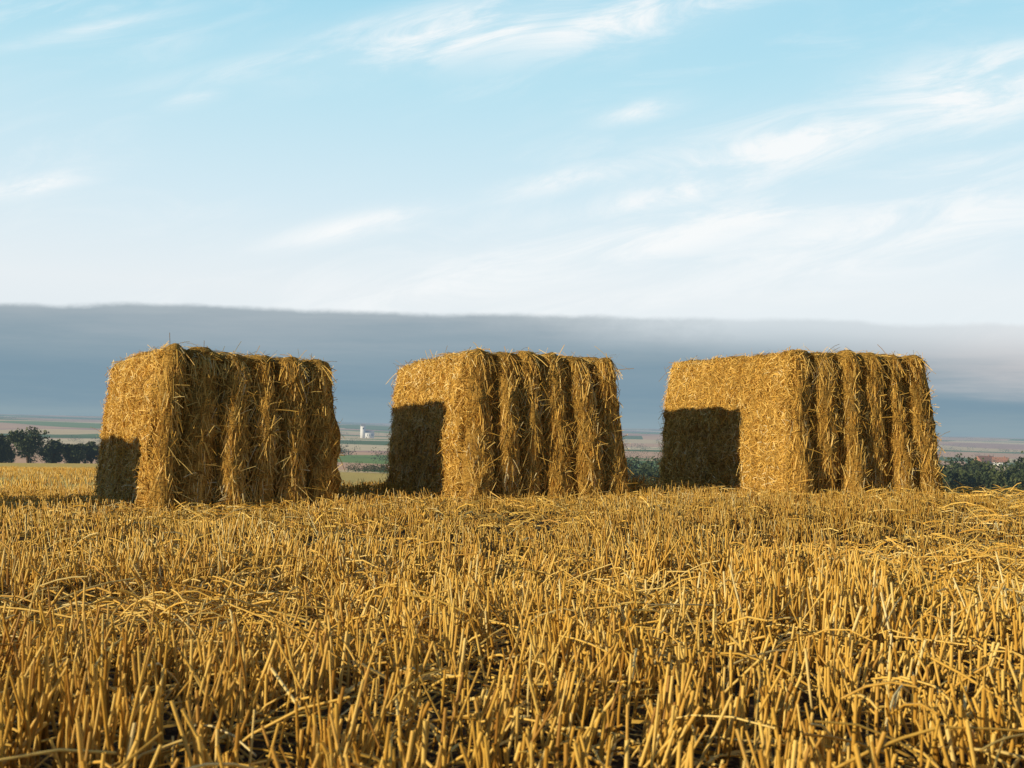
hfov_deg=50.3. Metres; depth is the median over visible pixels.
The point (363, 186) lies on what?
sky
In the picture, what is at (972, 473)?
distant trees
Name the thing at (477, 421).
hay bale
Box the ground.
[0,414,1023,767]
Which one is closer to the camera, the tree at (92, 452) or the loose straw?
the loose straw
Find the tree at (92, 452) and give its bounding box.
[84,441,99,463]
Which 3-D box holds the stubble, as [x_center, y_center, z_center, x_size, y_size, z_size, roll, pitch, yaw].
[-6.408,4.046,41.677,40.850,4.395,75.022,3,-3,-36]
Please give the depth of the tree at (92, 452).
227.56 m
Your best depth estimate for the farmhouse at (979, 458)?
958.22 m
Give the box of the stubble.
[0,466,1023,767]
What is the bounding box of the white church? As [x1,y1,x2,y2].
[360,424,373,437]
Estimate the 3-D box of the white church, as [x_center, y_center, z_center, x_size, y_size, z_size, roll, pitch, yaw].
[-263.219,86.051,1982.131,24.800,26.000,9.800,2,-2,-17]
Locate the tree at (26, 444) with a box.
[6,426,50,462]
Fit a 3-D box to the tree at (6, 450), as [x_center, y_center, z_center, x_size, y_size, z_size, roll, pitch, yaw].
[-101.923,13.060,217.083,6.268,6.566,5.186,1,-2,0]
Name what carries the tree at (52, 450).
on the ground
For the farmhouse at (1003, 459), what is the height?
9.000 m
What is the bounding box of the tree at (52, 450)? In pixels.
[38,439,66,462]
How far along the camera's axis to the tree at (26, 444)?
213.50 m
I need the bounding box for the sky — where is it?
[0,0,1023,437]
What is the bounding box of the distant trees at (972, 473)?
[2,415,1023,491]
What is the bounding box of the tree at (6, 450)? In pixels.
[0,433,12,462]
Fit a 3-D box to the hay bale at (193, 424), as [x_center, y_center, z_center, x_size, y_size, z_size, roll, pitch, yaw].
[-2.905,0.436,10.438,1.852,1.580,3.329,2,-3,-28]
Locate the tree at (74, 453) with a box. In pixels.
[61,443,88,462]
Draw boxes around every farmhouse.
[974,455,993,463]
[991,456,1008,466]
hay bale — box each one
[89,333,345,520]
[381,342,633,508]
[656,343,949,499]
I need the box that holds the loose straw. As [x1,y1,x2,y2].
[0,475,1023,767]
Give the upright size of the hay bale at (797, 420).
1.629 m
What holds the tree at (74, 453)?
on the ground
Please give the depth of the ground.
5.51 m

